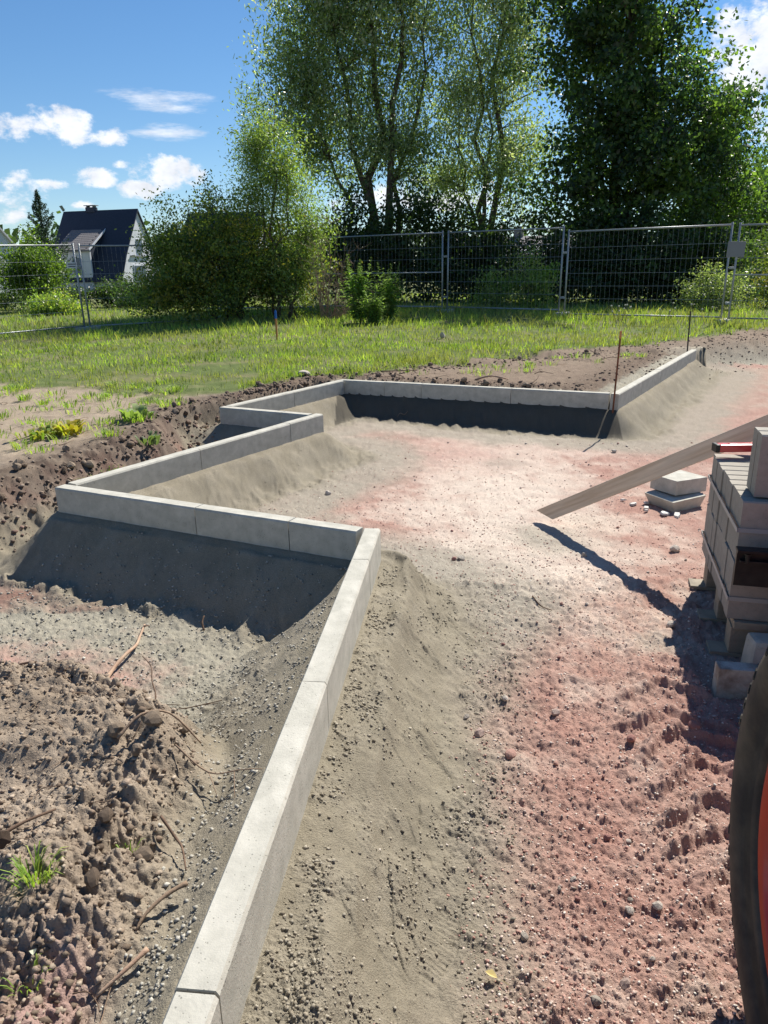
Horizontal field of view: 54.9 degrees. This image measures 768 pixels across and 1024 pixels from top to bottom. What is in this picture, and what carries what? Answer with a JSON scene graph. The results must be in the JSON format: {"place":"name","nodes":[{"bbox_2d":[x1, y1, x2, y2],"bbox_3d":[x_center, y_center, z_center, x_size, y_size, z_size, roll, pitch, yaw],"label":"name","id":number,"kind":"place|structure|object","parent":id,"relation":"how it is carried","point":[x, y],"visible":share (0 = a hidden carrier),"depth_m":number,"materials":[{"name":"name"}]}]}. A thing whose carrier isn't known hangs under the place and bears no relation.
{"place":"outdoors","nodes":[
{"label":"outdoors","id":0,"kind":"place"},
{"bbox_2d":[0,346,767,1023],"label":"gravel ground","id":1,"kind":"structure","parent":0,"point":[738,396],"depth_m":3.12,"materials":[{"name":"pink gravel"}]},
{"bbox_2d":[107,624,148,677],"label":"branch","id":2,"kind":"object","parent":1,"relation":"on","point":[118,661],"visible":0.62,"depth_m":3.21,"materials":[{"name":"brown wood"}]},
{"bbox_2d":[0,527,347,1023],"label":"grey grit","id":3,"kind":"object","parent":1,"relation":"on","point":[153,957],"visible":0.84,"depth_m":2.63,"materials":[{"name":"gravel"}]},
{"bbox_2d":[0,360,730,1023],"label":"mortar bedding","id":4,"kind":"object","parent":1,"relation":"on","point":[322,458],"visible":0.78,"depth_m":2.48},
{"bbox_2d":[55,484,202,534],"bbox_3d":[-1.434,0.025,4.156,1.020,0.251,0.080,8,20,25],"label":"kerb stone","id":5,"kind":"object","parent":4,"relation":"on","point":[159,513],"visible":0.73,"depth_m":4.09,"materials":[{"name":"concrete"}]},
{"bbox_2d":[68,448,201,492],"bbox_3d":[-1.582,-0.189,4.823,0.080,0.251,1.010,10,21,30],"label":"kerb stone","id":6,"kind":"object","parent":4,"relation":"on","point":[141,475],"visible":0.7,"depth_m":4.80,"materials":[{"name":"concrete"}]},
{"bbox_2d":[159,815,186,870],"bbox_3d":[-0.521,0.835,1.862,0.024,0.036,0.213,-12,21,-30],"label":"root","id":7,"kind":"object","parent":4,"relation":"on","point":[162,818],"visible":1,"depth_m":1.90,"materials":[{"name":"brown wood"}]},
{"bbox_2d":[162,992,221,1023],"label":"kerb stone","id":8,"kind":"object","parent":4,"relation":"on","point":[189,1008],"visible":1,"depth_m":1.23,"materials":[{"name":"concrete"}]},
{"bbox_2d":[175,744,261,803],"bbox_3d":[-0.489,0.740,2.112,0.262,0.104,0.125,9,21,29],"label":"root","id":9,"kind":"object","parent":4,"relation":"on","point":[186,755],"visible":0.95,"depth_m":2.12,"materials":[{"name":"brown wood"}]},
{"bbox_2d":[195,423,290,469],"bbox_3d":[-1.056,-0.465,5.645,0.080,0.251,1.008,10,21,30],"label":"kerb stone","id":10,"kind":"object","parent":4,"relation":"on","point":[230,449],"visible":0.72,"depth_m":5.56,"materials":[{"name":"concrete"}]},
{"bbox_2d":[195,504,295,549],"bbox_3d":[-0.712,0.121,3.820,0.575,0.251,0.080,8,20,25],"label":"kerb stone","id":11,"kind":"object","parent":4,"relation":"on","point":[250,527],"visible":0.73,"depth_m":3.76,"materials":[{"name":"concrete"}]},
{"bbox_2d":[174,681,328,1023],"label":"kerb stone","id":12,"kind":"object","parent":4,"relation":"on","point":[223,959],"visible":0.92,"depth_m":1.56,"materials":[{"name":"concrete"}]},
{"bbox_2d":[219,406,284,427],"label":"kerb stone","id":13,"kind":"object","parent":4,"relation":"on","point":[252,417],"visible":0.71,"depth_m":6.65,"materials":[{"name":"concrete"}]},
{"bbox_2d":[226,391,294,410],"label":"kerb stone","id":14,"kind":"object","parent":4,"relation":"on","point":[281,401],"visible":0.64,"depth_m":7.33,"materials":[{"name":"concrete"}]},
{"bbox_2d":[281,411,311,422],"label":"kerb stone","id":15,"kind":"object","parent":4,"relation":"on","point":[286,416],"visible":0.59,"depth_m":6.44,"materials":[{"name":"concrete"}]},
{"bbox_2d":[283,413,323,441],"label":"kerb stone","id":16,"kind":"object","parent":4,"relation":"on","point":[305,426],"visible":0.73,"depth_m":6.19,"materials":[{"name":"concrete"}]},
{"bbox_2d":[290,380,343,405],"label":"kerb stone","id":17,"kind":"object","parent":4,"relation":"on","point":[306,395],"visible":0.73,"depth_m":7.96,"materials":[{"name":"concrete"}]},
{"bbox_2d":[289,517,363,559],"bbox_3d":[-0.281,0.178,3.620,0.373,0.251,0.080,8,20,25],"label":"kerb stone","id":18,"kind":"object","parent":4,"relation":"on","point":[328,539],"visible":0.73,"depth_m":3.57,"materials":[{"name":"concrete"}]},
{"bbox_2d":[302,559,369,728],"bbox_3d":[-0.153,0.471,2.707,0.080,0.251,0.983,1,18,6],"label":"kerb stone","id":19,"kind":"object","parent":4,"relation":"on","point":[329,662],"visible":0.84,"depth_m":2.56,"materials":[{"name":"concrete"}]},
{"bbox_2d":[341,379,385,395],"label":"kerb stone","id":20,"kind":"object","parent":4,"relation":"on","point":[367,387],"visible":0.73,"depth_m":8.28,"materials":[{"name":"concrete"}]},
{"bbox_2d":[352,528,380,594],"bbox_3d":[-0.076,0.258,3.364,0.080,0.251,0.397,1,18,6],"label":"kerb stone","id":21,"kind":"object","parent":4,"relation":"on","point":[368,546],"visible":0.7,"depth_m":3.32,"materials":[{"name":"concrete"}]},
{"bbox_2d":[245,553,522,1023],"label":"mortar crumbs","id":22,"kind":"object","parent":4,"relation":"on","point":[304,968],"visible":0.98,"depth_m":1.82,"materials":[{"name":"gravel"}]},
{"bbox_2d":[384,381,422,397],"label":"kerb stone","id":23,"kind":"object","parent":4,"relation":"on","point":[405,389],"visible":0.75,"depth_m":8.08,"materials":[{"name":"concrete"}]},
{"bbox_2d":[421,383,511,403],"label":"kerb stone","id":24,"kind":"object","parent":4,"relation":"on","point":[468,393],"visible":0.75,"depth_m":7.76,"materials":[{"name":"concrete"}]},
{"bbox_2d":[511,388,609,409],"bbox_3d":[1.753,-1.092,7.407,0.970,0.251,0.080,8,20,25],"label":"kerb stone","id":25,"kind":"object","parent":4,"relation":"on","point":[568,398],"visible":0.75,"depth_m":7.35,"materials":[{"name":"concrete"}]},
{"bbox_2d":[612,331,621,412],"bbox_3d":[2.207,-1.243,7.033,0.020,0.931,0.061,15,24,41],"label":"rusty stake","id":26,"kind":"object","parent":4,"relation":"on","point":[620,335],"visible":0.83,"depth_m":7.00,"materials":[{"name":"brown metal"}]},
{"bbox_2d":[609,380,641,410],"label":"kerb stone","id":27,"kind":"object","parent":4,"relation":"on","point":[627,394],"visible":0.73,"depth_m":7.38,"materials":[{"name":"concrete"}]},
{"bbox_2d":[637,369,661,394],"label":"kerb stone","id":28,"kind":"object","parent":4,"relation":"on","point":[651,379],"visible":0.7,"depth_m":8.28,"materials":[{"name":"concrete"}]},
{"bbox_2d":[657,360,677,381],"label":"kerb stone","id":29,"kind":"object","parent":4,"relation":"on","point":[669,369],"visible":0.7,"depth_m":9.11,"materials":[{"name":"concrete"}]},
{"bbox_2d":[673,353,690,371],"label":"kerb stone","id":30,"kind":"object","parent":4,"relation":"on","point":[683,360],"visible":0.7,"depth_m":9.93,"materials":[{"name":"concrete"}]},
{"bbox_2d":[0,330,767,555],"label":"bank rubble","id":31,"kind":"object","parent":1,"relation":"on","point":[21,492],"visible":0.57,"depth_m":7.44,"materials":[{"name":"soil"}]},
{"bbox_2d":[234,442,616,1023],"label":"sand crumbs","id":32,"kind":"object","parent":1,"relation":"on","point":[305,1014],"visible":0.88,"depth_m":1.89,"materials":[{"name":"sand"}]},
{"bbox_2d":[270,438,744,1023],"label":"red grit","id":33,"kind":"object","parent":1,"relation":"on","point":[626,888],"visible":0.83,"depth_m":2.11,"materials":[{"name":"gravel"}]},
{"bbox_2d":[537,414,767,518],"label":"plank","id":34,"kind":"object","parent":1,"relation":"on","point":[680,460],"visible":0.92,"depth_m":4.07,"materials":[{"name":"wood"}]},
{"bbox_2d":[645,490,705,511],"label":"cut stone","id":35,"kind":"object","parent":1,"relation":"on","point":[667,501],"visible":0.68,"depth_m":4.96,"materials":[{"name":"concrete"}]},
{"bbox_2d":[650,470,707,495],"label":"cut stone","id":36,"kind":"object","parent":35,"relation":"on","point":[679,482],"visible":0.88,"depth_m":5.00,"materials":[{"name":"concrete"}]},
{"bbox_2d":[688,562,767,656],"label":"pallet","id":37,"kind":"object","parent":1,"relation":"on","point":[737,631],"visible":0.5,"depth_m":3.11,"materials":[{"name":"brown wood"}]},
{"bbox_2d":[701,454,767,621],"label":"strapped kerb pack","id":38,"kind":"object","parent":37,"relation":"on","point":[737,513],"visible":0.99,"depth_m":3.09,"materials":[{"name":"concrete"}]},
{"bbox_2d":[711,442,751,452],"bbox_3d":[1.939,-0.311,3.510,0.738,0.040,0.058,-1,18,2],"label":"spirit level","id":39,"kind":"object","parent":38,"relation":"on","point":[733,447],"visible":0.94,"depth_m":3.49,"materials":[{"name":"red metal"}]},
{"bbox_2d":[746,427,767,490],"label":"kerb stone","id":40,"kind":"object","parent":38,"relation":"on","point":[753,453],"visible":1,"depth_m":2.97,"materials":[{"name":"concrete"}]},
{"bbox_2d":[750,431,767,497],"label":"kerb stone","id":41,"kind":"object","parent":38,"relation":"on","point":[759,485],"visible":1,"depth_m":2.88,"materials":[{"name":"concrete"}]},
{"bbox_2d":[711,661,758,699],"bbox_3d":[1.335,0.646,2.787,0.169,0.153,0.065,2,18,10],"label":"square block","id":42,"kind":"object","parent":1,"relation":"on","point":[731,680],"depth_m":2.76,"materials":[{"name":"concrete"}]},
{"bbox_2d":[728,546,767,1023],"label":"wheel loader","id":43,"kind":"object","parent":1,"relation":"on","point":[748,842],"visible":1,"depth_m":1.54,"materials":[{"name":"rubber"}]},
{"bbox_2d":[741,632,767,663],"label":"concrete block","id":44,"kind":"object","parent":1,"relation":"on","point":[755,647],"depth_m":2.90,"materials":[{"name":"grey concrete"}]},
{"bbox_2d":[0,329,767,1023],"bbox_3d":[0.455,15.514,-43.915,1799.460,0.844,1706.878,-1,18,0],"label":"topsoil","id":45,"kind":"structure","parent":0,"point":[80,957],"depth_m":2.16,"materials":[{"name":"brown soil"}]},
{"bbox_2d":[0,830,10,848],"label":"soil clod","id":46,"kind":"object","parent":45,"relation":"on","point":[5,837],"visible":1,"depth_m":1.79,"materials":[{"name":"soil"}]},
{"bbox_2d":[7,808,55,831],"bbox_3d":[-0.919,0.795,1.828,0.013,0.042,0.222,16,24,41],"label":"stick","id":47,"kind":"object","parent":45,"relation":"on","point":[13,827],"visible":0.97,"depth_m":1.85,"materials":[{"name":"brown wood"}]},
{"bbox_2d":[0,840,68,888],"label":"grass tuft","id":48,"kind":"object","parent":45,"relation":"on","point":[22,870],"visible":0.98,"depth_m":1.66,"materials":[{"name":"green plant"}]},
{"bbox_2d":[9,424,63,440],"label":"flat weed","id":49,"kind":"object","parent":45,"relation":"on","point":[41,432],"visible":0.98,"depth_m":5.87,"materials":[{"name":"green plant"}]},
{"bbox_2d":[47,419,87,435],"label":"yellow weed","id":50,"kind":"object","parent":45,"relation":"on","point":[71,426],"visible":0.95,"depth_m":5.98,"materials":[{"name":"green plant"}]},
{"bbox_2d":[84,867,100,887],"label":"soil clod","id":51,"kind":"object","parent":45,"relation":"on","point":[92,875],"visible":1,"depth_m":1.65,"materials":[{"name":"soil"}]},
{"bbox_2d":[0,661,197,1023],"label":"clod","id":52,"kind":"object","parent":45,"relation":"on","point":[66,902],"visible":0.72,"depth_m":1.77,"materials":[{"name":"soil"}]},
{"bbox_2d":[0,658,198,1023],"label":"soil crumbs","id":53,"kind":"object","parent":45,"relation":"on","point":[67,940],"visible":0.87,"depth_m":1.88,"materials":[{"name":"soil"}]},
{"bbox_2d":[98,806,112,823],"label":"soil clod","id":54,"kind":"object","parent":45,"relation":"on","point":[105,815],"visible":1,"depth_m":1.86,"materials":[{"name":"soil"}]},
{"bbox_2d":[107,721,124,737],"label":"soil clod","id":55,"kind":"object","parent":45,"relation":"on","point":[114,729],"visible":0.86,"depth_m":2.16,"materials":[{"name":"soil"}]},
{"bbox_2d":[95,947,148,997],"bbox_3d":[-0.537,0.948,1.522,0.014,0.042,0.119,16,25,42],"label":"root","id":56,"kind":"object","parent":45,"relation":"on","point":[138,957],"visible":1,"depth_m":1.52,"materials":[{"name":"brown wood"}]},
{"bbox_2d":[115,403,154,420],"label":"broad weed","id":57,"kind":"object","parent":45,"relation":"on","point":[135,411],"visible":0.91,"depth_m":6.46,"materials":[{"name":"green plant"}]},
{"bbox_2d":[132,845,153,860],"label":"soil clod","id":58,"kind":"object","parent":45,"relation":"on","point":[146,853],"visible":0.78,"depth_m":1.78,"materials":[{"name":"soil"}]},
{"bbox_2d":[135,430,161,445],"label":"weed","id":59,"kind":"object","parent":45,"relation":"on","point":[154,438],"visible":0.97,"depth_m":5.80,"materials":[{"name":"green plant"}]},
{"bbox_2d":[140,710,162,725],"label":"soil clod","id":60,"kind":"object","parent":45,"relation":"on","point":[152,718],"visible":1,"depth_m":2.18,"materials":[{"name":"soil"}]},
{"bbox_2d":[116,709,201,743],"bbox_3d":[-0.678,0.663,2.220,0.243,0.151,0.044,-13,21,-32],"label":"root","id":61,"kind":"object","parent":45,"relation":"on","point":[122,732],"visible":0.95,"depth_m":2.20,"materials":[{"name":"brown wood"}]},
{"bbox_2d":[135,881,187,930],"bbox_3d":[-0.502,0.883,1.665,0.020,0.038,0.137,15,24,41],"label":"stick","id":62,"kind":"object","parent":45,"relation":"on","point":[167,894],"visible":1,"depth_m":1.67,"materials":[{"name":"brown wood"}]},
{"bbox_2d":[0,278,767,405],"bbox_3d":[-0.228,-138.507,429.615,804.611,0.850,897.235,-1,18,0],"label":"grass field","id":63,"kind":"structure","parent":0,"point":[192,389],"depth_m":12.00,"materials":[{"name":"green plant"}]},
{"bbox_2d":[0,289,20,310],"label":"hedge shrub","id":64,"kind":"object","parent":63,"relation":"on","point":[5,304],"visible":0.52,"depth_m":30.60,"materials":[{"name":"green plant"}]},
{"bbox_2d":[0,227,25,294],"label":"panelled house","id":65,"kind":"structure","parent":63,"relation":"on","point":[5,239],"depth_m":58.55,"materials":[{"name":"grey wood"}]},
{"bbox_2d":[0,221,84,304],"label":"fruit tree","id":66,"kind":"object","parent":63,"relation":"on","point":[38,280],"visible":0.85,"depth_m":28.04,"materials":[{"name":"green plant"}]},
{"bbox_2d":[0,243,85,333],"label":"fence","id":67,"kind":"object","parent":63,"relation":"on","point":[78,286],"visible":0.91,"depth_m":16.93,"materials":[{"name":"metal"}]},
{"bbox_2d":[19,189,76,279],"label":"fir tree","id":68,"kind":"object","parent":63,"relation":"on","point":[43,228],"visible":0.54,"depth_m":47.36,"materials":[{"name":"green plant"}]},
{"bbox_2d":[4,275,98,309],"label":"hedge shrub","id":69,"kind":"object","parent":63,"relation":"on","point":[71,292],"visible":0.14,"depth_m":30.62,"materials":[{"name":"green plant"}]},
{"bbox_2d":[15,279,93,315],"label":"hedge shrub","id":70,"kind":"object","parent":63,"relation":"on","point":[57,301],"visible":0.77,"depth_m":25.51,"materials":[{"name":"green plant"}]},
{"bbox_2d":[70,266,142,307],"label":"hedge shrub","id":71,"kind":"object","parent":63,"relation":"on","point":[101,291],"visible":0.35,"depth_m":31.20,"materials":[{"name":"green plant"}]},
{"bbox_2d":[54,205,159,291],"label":"white house","id":72,"kind":"structure","parent":63,"relation":"on","point":[92,225],"depth_m":62.93,"materials":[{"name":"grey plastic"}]},
{"bbox_2d":[99,270,196,308],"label":"hedge shrub","id":73,"kind":"object","parent":63,"relation":"on","point":[124,295],"visible":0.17,"depth_m":29.36,"materials":[{"name":"green plant"}]},
{"bbox_2d":[77,243,233,325],"bbox_3d":[-5.586,-5.601,18.456,3.816,2.080,0.119,-13,22,-32],"label":"fence","id":74,"kind":"object","parent":63,"relation":"on","point":[81,261],"visible":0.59,"depth_m":17.70,"materials":[{"name":"metal"}]},
{"bbox_2d":[111,169,362,325],"bbox_3d":[-3.761,-6.341,18.193,5.922,4.141,4.266,3,18,12],"label":"bush","id":75,"kind":"object","parent":63,"relation":"on","point":[228,286],"visible":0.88,"depth_m":17.73,"materials":[{"name":"green plant"}]},
{"bbox_2d":[201,66,361,319],"bbox_3d":[-2.343,-7.317,17.459,3.562,5.715,2.625,-1,18,0],"label":"young willow","id":76,"kind":"object","parent":63,"relation":"on","point":[258,147],"visible":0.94,"depth_m":17.33,"materials":[{"name":"green plant"}]},
{"bbox_2d":[294,211,378,320],"bbox_3d":[-1.071,-5.702,17.215,2.073,2.419,1.206,-3,18,-7],"label":"dead shrub","id":77,"kind":"object","parent":63,"relation":"on","point":[327,303],"visible":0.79,"depth_m":17.39,"materials":[{"name":"green plant"}]},
{"bbox_2d":[278,167,429,304],"bbox_3d":[-0.787,-8.649,24.558,4.683,5.247,3.932,8,20,26],"label":"thicket","id":78,"kind":"object","parent":63,"relation":"on","point":[360,231],"visible":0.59,"depth_m":24.13,"materials":[{"name":"green plant"}]},
{"bbox_2d":[338,253,376,322],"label":"tall weed","id":79,"kind":"object","parent":63,"relation":"on","point":[360,290],"visible":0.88,"depth_m":16.15,"materials":[{"name":"green plant"}]},
{"bbox_2d":[227,0,489,299],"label":"willow tree","id":80,"kind":"object","parent":63,"relation":"on","point":[336,21],"visible":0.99,"depth_m":24.43,"materials":[{"name":"green plant"}]},
{"bbox_2d":[357,289,387,324],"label":"tall weed","id":81,"kind":"object","parent":63,"relation":"on","point":[374,314],"visible":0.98,"depth_m":15.65,"materials":[{"name":"green plant"}]},
{"bbox_2d":[319,231,443,309],"bbox_3d":[-0.153,-6.439,20.046,3.829,2.080,0.040,9,20,27],"label":"fence","id":82,"kind":"object","parent":63,"relation":"on","point":[424,272],"visible":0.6,"depth_m":19.55,"materials":[{"name":"metal"}]},
{"bbox_2d":[0,205,763,282],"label":"wood","id":83,"kind":"object","parent":63,"relation":"on","point":[13,235],"visible":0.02,"depth_m":92.74,"materials":[{"name":"green plant"}]},
{"bbox_2d":[373,263,405,321],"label":"tall weed","id":84,"kind":"object","parent":63,"relation":"on","point":[389,310],"visible":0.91,"depth_m":16.36,"materials":[{"name":"green plant"}]},
{"bbox_2d":[356,161,506,303],"bbox_3d":[1.625,-8.840,24.723,5.187,5.239,3.682,-1,18,0],"label":"thicket","id":85,"kind":"object","parent":63,"relation":"on","point":[432,262],"visible":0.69,"depth_m":24.28,"materials":[{"name":"green plant"}]},
{"bbox_2d":[421,157,549,302],"bbox_3d":[3.596,-9.100,24.966,4.746,5.304,3.891,-1,18,0],"label":"thicket","id":86,"kind":"object","parent":63,"relation":"on","point":[496,245],"visible":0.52,"depth_m":24.58,"materials":[{"name":"green plant"}]},
{"bbox_2d":[462,259,521,308],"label":"light shrub","id":87,"kind":"object","parent":63,"relation":"on","point":[498,297],"visible":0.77,"depth_m":20.92,"materials":[{"name":"green plant"}]},
{"bbox_2d":[396,0,588,292],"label":"willow tree","id":88,"kind":"object","parent":63,"relation":"on","point":[509,150],"visible":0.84,"depth_m":25.92,"materials":[{"name":"green plant"}]},
{"bbox_2d":[443,225,564,311],"bbox_3d":[2.843,-5.875,18.206,3.270,2.080,0.087,13,22,35],"label":"fence","id":89,"kind":"object","parent":63,"relation":"on","point":[510,245],"visible":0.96,"depth_m":18.04,"materials":[{"name":"metal"}]},
{"bbox_2d":[488,241,569,310],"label":"light shrub","id":90,"kind":"object","parent":63,"relation":"on","point":[542,277],"visible":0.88,"depth_m":20.53,"materials":[{"name":"green plant"}]},
{"bbox_2d":[497,226,574,285],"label":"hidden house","id":91,"kind":"structure","parent":63,"relation":"on","point":[516,233],"depth_m":55.47,"materials":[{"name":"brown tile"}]},
{"bbox_2d":[506,193,660,304],"bbox_3d":[6.319,-8.332,24.518,4.923,4.452,4.313,-1,18,0],"label":"thicket","id":92,"kind":"object","parent":63,"relation":"on","point":[577,269],"visible":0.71,"depth_m":23.85,"materials":[{"name":"green plant"}]},
{"bbox_2d":[490,0,767,300],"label":"oak tree","id":93,"kind":"object","parent":63,"relation":"on","point":[626,134],"visible":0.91,"depth_m":23.60,"materials":[{"name":"green plant"}]},
{"bbox_2d":[567,203,722,304],"bbox_3d":[8.606,-8.012,24.024,4.422,3.723,4.062,-15,22,-36],"label":"thicket","id":94,"kind":"object","parent":63,"relation":"on","point":[653,254],"visible":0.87,"depth_m":23.40,"materials":[{"name":"green plant"}]},
{"bbox_2d":[560,222,733,318],"bbox_3d":[5.621,-5.188,16.292,3.607,2.080,0.085,12,22,33],"label":"fence","id":95,"kind":"object","parent":63,"relation":"on","point":[628,229],"visible":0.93,"depth_m":16.12,"materials":[{"name":"metal"}]},
{"bbox_2d":[637,61,767,256],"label":"broadleaf tree","id":96,"kind":"object","parent":63,"relation":"on","point":[736,203],"visible":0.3,"depth_m":25.52,"materials":[{"name":"green plant"}]},
{"bbox_2d":[641,190,767,304],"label":"thicket","id":97,"kind":"object","parent":63,"relation":"on","point":[712,248],"visible":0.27,"depth_m":23.79,"materials":[{"name":"green plant"}]},
{"bbox_2d":[660,252,762,310],"bbox_3d":[8.930,-6.075,20.234,2.598,1.958,1.996,5,19,18],"label":"pale shrub","id":98,"kind":"object","parent":63,"relation":"on","point":[707,291],"visible":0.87,"depth_m":20.00,"materials":[{"name":"green plant"}]},
{"bbox_2d":[720,222,767,295],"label":"bush","id":99,"kind":"object","parent":63,"relation":"on","point":[754,252],"visible":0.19,"depth_m":28.56,"materials":[{"name":"green plant"}]},
{"bbox_2d":[721,136,767,264],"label":"broadleaf tree","id":100,"kind":"object","parent":63,"relation":"on","point":[758,227],"visible":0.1,"depth_m":32.73,"materials":[{"name":"green plant"}]},
{"bbox_2d":[724,263,766,303],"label":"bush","id":101,"kind":"object","parent":63,"relation":"on","point":[750,295],"visible":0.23,"depth_m":22.88,"materials":[{"name":"green plant"}]},
{"bbox_2d":[725,222,767,319],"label":"fence","id":102,"kind":"object","parent":63,"relation":"on","point":[734,268],"visible":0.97,"depth_m":15.16,"materials":[{"name":"metal"}]},
{"bbox_2d":[726,241,745,256],"bbox_3d":[7.169,-5.349,15.057,0.340,0.300,0.008,14,23,33],"label":"grey plate","id":103,"kind":"object","parent":102,"relation":"attached to","point":[735,248],"visible":1,"depth_m":15.05,"materials":[{"name":"plastic"}]},
{"bbox_2d":[742,244,767,306],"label":"yellow shrub","id":104,"kind":"object","parent":63,"relation":"on","point":[763,288],"visible":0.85,"depth_m":20.71,"materials":[{"name":"green plant"}]},
{"bbox_2d":[0,0,767,267],"label":"sky","id":105,"kind":"structure","parent":0,"point":[103,102],"materials":[{"name":"blue"}]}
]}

